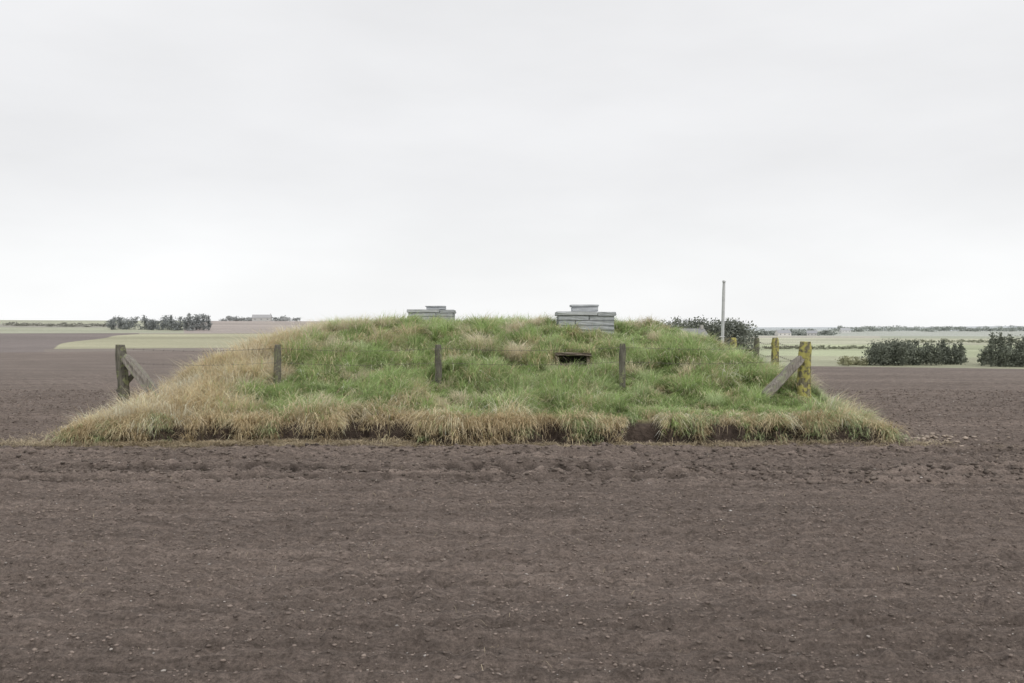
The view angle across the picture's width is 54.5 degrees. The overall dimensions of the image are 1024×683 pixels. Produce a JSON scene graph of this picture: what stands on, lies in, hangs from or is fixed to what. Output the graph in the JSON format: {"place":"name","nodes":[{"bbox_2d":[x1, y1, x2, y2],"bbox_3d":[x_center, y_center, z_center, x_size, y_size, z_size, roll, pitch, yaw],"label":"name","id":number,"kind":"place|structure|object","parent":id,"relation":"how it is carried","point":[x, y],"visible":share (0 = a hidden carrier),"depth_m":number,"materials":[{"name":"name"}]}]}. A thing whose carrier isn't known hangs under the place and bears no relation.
{"place":"outdoors","nodes":[
{"label":"outdoors","id":0,"kind":"place"},
{"bbox_2d":[0,320,1023,682],"bbox_3d":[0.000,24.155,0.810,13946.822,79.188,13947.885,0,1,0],"label":"ploughed field ground","id":1,"kind":"structure","parent":0,"point":[34,360],"depth_m":8.26,"materials":[{"name":"brown soil"}]},
{"bbox_2d":[2,322,107,326],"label":"field hedge","id":2,"kind":"object","parent":1,"relation":"on","point":[66,324],"visible":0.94,"depth_m":671.25,"materials":[{"name":"green plant"}]},
{"bbox_2d":[115,345,161,406],"bbox_3d":[-6.718,0.876,18.027,1.280,1.638,0.346,0,1,23],"label":"corner fence post","id":3,"kind":"object","parent":1,"relation":"on","point":[125,362],"visible":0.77,"depth_m":18.11,"materials":[{"name":"grey wood"}]},
{"bbox_2d":[120,346,800,365],"bbox_3d":[-0.952,0.255,18.030,12.437,0.402,0.198,0,1,2],"label":"barbed wire fence","id":4,"kind":"object","parent":3,"relation":"attached to","point":[482,363],"visible":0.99,"depth_m":18.06,"materials":[{"name":"grey metal"}]},
{"bbox_2d":[104,313,211,330],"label":"copse trees","id":5,"kind":"object","parent":1,"relation":"on","point":[195,323],"visible":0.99,"depth_m":594.73,"materials":[{"name":"green plant"}]},
{"bbox_2d":[219,315,300,320],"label":"distant left trees","id":6,"kind":"object","parent":1,"relation":"on","point":[282,318],"visible":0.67,"depth_m":1017.87,"materials":[{"name":"green plant"}]},
{"bbox_2d":[252,314,271,320],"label":"farmhouse","id":7,"kind":"object","parent":1,"relation":"on","point":[261,317],"visible":0.95,"depth_m":975.93,"materials":[{"name":"white paint"}]},
{"bbox_2d":[43,309,918,446],"bbox_3d":[-0.405,0.578,26.418,16.390,2.233,22.620,0,1,0],"label":"earth mound","id":8,"kind":"object","parent":1,"relation":"on","point":[644,431],"visible":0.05,"depth_m":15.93,"materials":[{"name":"green plant"}]},
{"bbox_2d":[273,344,280,382],"bbox_3d":[-4.311,0.533,18.315,0.149,0.958,0.147,0,1,0],"label":"fence post","id":9,"kind":"object","parent":8,"relation":"on","point":[277,358],"visible":0.71,"depth_m":18.25,"materials":[{"name":"grey wood"}]},
{"bbox_2d":[407,306,455,321],"bbox_3d":[-2.409,-0.593,29.995,1.400,0.957,1.270,0,1,0],"label":"ventilation shaft","id":10,"kind":"object","parent":8,"relation":"on","point":[441,310],"visible":0.35,"depth_m":29.39,"materials":[{"name":"concrete"}]},
{"bbox_2d":[435,345,441,384],"bbox_3d":[-1.340,0.539,18.201,0.136,0.969,0.141,0,1,-22],"label":"fence post","id":11,"kind":"object","parent":8,"relation":"on","point":[438,366],"visible":0.81,"depth_m":18.15,"materials":[{"name":"grey wood"}]},
{"bbox_2d":[554,352,591,369],"bbox_3d":[1.189,0.471,19.458,0.737,0.523,0.540,0,1,0],"label":"ventilation opening","id":12,"kind":"object","parent":8,"relation":"on","point":[572,357],"visible":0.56,"depth_m":19.35,"materials":[{"name":"black concrete"}]},
{"bbox_2d":[555,304,616,333],"bbox_3d":[1.602,-0.219,21.895,1.280,1.177,1.178,0,1,0],"label":"ventilation shaft","id":13,"kind":"object","parent":8,"relation":"on","point":[582,314],"visible":0.4,"depth_m":21.35,"materials":[{"name":"concrete"}]},
{"bbox_2d":[619,343,625,389],"bbox_3d":[2.000,0.571,18.011,0.136,1.074,0.132,0,1,14],"label":"fence post","id":14,"kind":"object","parent":8,"relation":"on","point":[622,366],"visible":0.76,"depth_m":17.96,"materials":[{"name":"grey wood"}]},
{"bbox_2d":[719,280,725,342],"bbox_3d":[5.502,-0.255,25.996,0.176,2.687,0.100,0,1,0],"label":"white marker pole","id":15,"kind":"object","parent":8,"relation":"on","point":[723,313],"visible":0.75,"depth_m":25.96,"materials":[{"name":"paint"}]},
{"bbox_2d":[730,337,736,346],"bbox_3d":[5.500,0.495,24.603,0.209,1.192,0.188,0,1,0],"label":"fence post","id":16,"kind":"object","parent":8,"relation":"on","point":[732,341],"visible":0.2,"depth_m":24.54,"materials":[{"name":"yellow wood"}]},
{"bbox_2d":[753,338,759,357],"bbox_3d":[5.483,0.414,22.306,0.144,1.001,0.143,-1,1,-40],"label":"fence post","id":17,"kind":"object","parent":8,"relation":"on","point":[756,343],"visible":0.37,"depth_m":22.26,"materials":[{"name":"grey wood"}]},
{"bbox_2d":[771,337,778,368],"bbox_3d":[5.421,0.535,20.499,0.177,1.238,0.173,0,1,0],"label":"fence post","id":18,"kind":"object","parent":8,"relation":"on","point":[774,348],"visible":0.45,"depth_m":20.44,"materials":[{"name":"yellow wood"}]},
{"bbox_2d":[762,341,811,398],"bbox_3d":[4.880,0.648,17.657,1.029,1.302,0.272,0,1,-23],"label":"corner fence post","id":19,"kind":"object","parent":8,"relation":"on","point":[801,362],"visible":0.89,"depth_m":17.70,"materials":[{"name":"grey wood"}]},
{"bbox_2d":[723,341,796,360],"bbox_3d":[5.488,0.121,24.082,0.125,0.403,12.707,0,1,2],"label":"barbed wire fence","id":20,"kind":"object","parent":19,"relation":"attached to","point":[763,344],"visible":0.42,"depth_m":21.24,"materials":[{"name":"grey metal"}]},
{"bbox_2d":[0,419,1020,669],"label":"straw litter","id":21,"kind":"object","parent":1,"relation":"on","point":[178,443],"visible":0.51,"depth_m":15.54,"materials":[{"name":"beige plant"}]},
{"bbox_2d":[0,443,1023,486],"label":"rut edge clods","id":22,"kind":"object","parent":1,"relation":"on","point":[852,471],"visible":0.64,"depth_m":12.68,"materials":[{"name":"brown soil"}]},
{"bbox_2d":[4,393,1023,682],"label":"field stones","id":23,"kind":"object","parent":1,"relation":"on","point":[548,539],"visible":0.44,"depth_m":8.13,"materials":[{"name":"stone"}]},
{"bbox_2d":[676,325,710,337],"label":"farmhouse","id":24,"kind":"object","parent":1,"relation":"on","point":[700,329],"visible":0.23,"depth_m":284.90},
{"bbox_2d":[660,316,763,353],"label":"bush","id":25,"kind":"object","parent":1,"relation":"on","point":[737,331],"visible":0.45,"depth_m":306.65,"materials":[{"name":"green plant"}]},
{"bbox_2d":[775,329,790,335],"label":"farmhouse","id":26,"kind":"object","parent":1,"relation":"on","point":[783,332],"visible":0.95,"depth_m":996.86,"materials":[{"name":"white paint"}]},
{"bbox_2d":[807,329,816,335],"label":"farmhouse","id":27,"kind":"object","parent":1,"relation":"on","point":[811,332],"visible":0.96,"depth_m":1017.46,"materials":[{"name":"white paint"}]},
{"bbox_2d":[839,327,850,332],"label":"farmhouse","id":28,"kind":"object","parent":1,"relation":"on","point":[844,330],"visible":1,"depth_m":1446.60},
{"bbox_2d":[835,355,870,365],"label":"gorse bush clump","id":29,"kind":"object","parent":1,"relation":"on","point":[847,360],"visible":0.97,"depth_m":241.59,"materials":[{"name":"green plant"}]},
{"bbox_2d":[746,325,1023,335],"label":"distant hedgerow","id":30,"kind":"object","parent":1,"relation":"on","point":[856,329],"visible":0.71,"depth_m":1552.14,"materials":[{"name":"green plant"}]},
{"bbox_2d":[761,338,1019,348],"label":"hedge line","id":31,"kind":"object","parent":1,"relation":"on","point":[858,347],"visible":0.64,"depth_m":413.17,"materials":[{"name":"green plant"}]},
{"bbox_2d":[861,338,968,365],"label":"shelterbelt trees","id":32,"kind":"object","parent":1,"relation":"on","point":[896,352],"visible":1,"depth_m":241.53,"materials":[{"name":"green plant"}]},
{"bbox_2d":[901,432,1009,446],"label":"pale clods","id":33,"kind":"object","parent":1,"relation":"on","point":[925,437],"visible":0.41,"depth_m":16.28,"materials":[{"name":"brown soil"}]},
{"bbox_2d":[977,332,1023,366],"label":"trees","id":34,"kind":"object","parent":1,"relation":"on","point":[1002,355],"visible":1,"depth_m":232.71,"materials":[{"name":"green plant"}]},
{"bbox_2d":[0,0,1023,326],"label":"sky","id":35,"kind":"structure","parent":0,"point":[833,163],"materials":[{"name":"white"}]}
]}

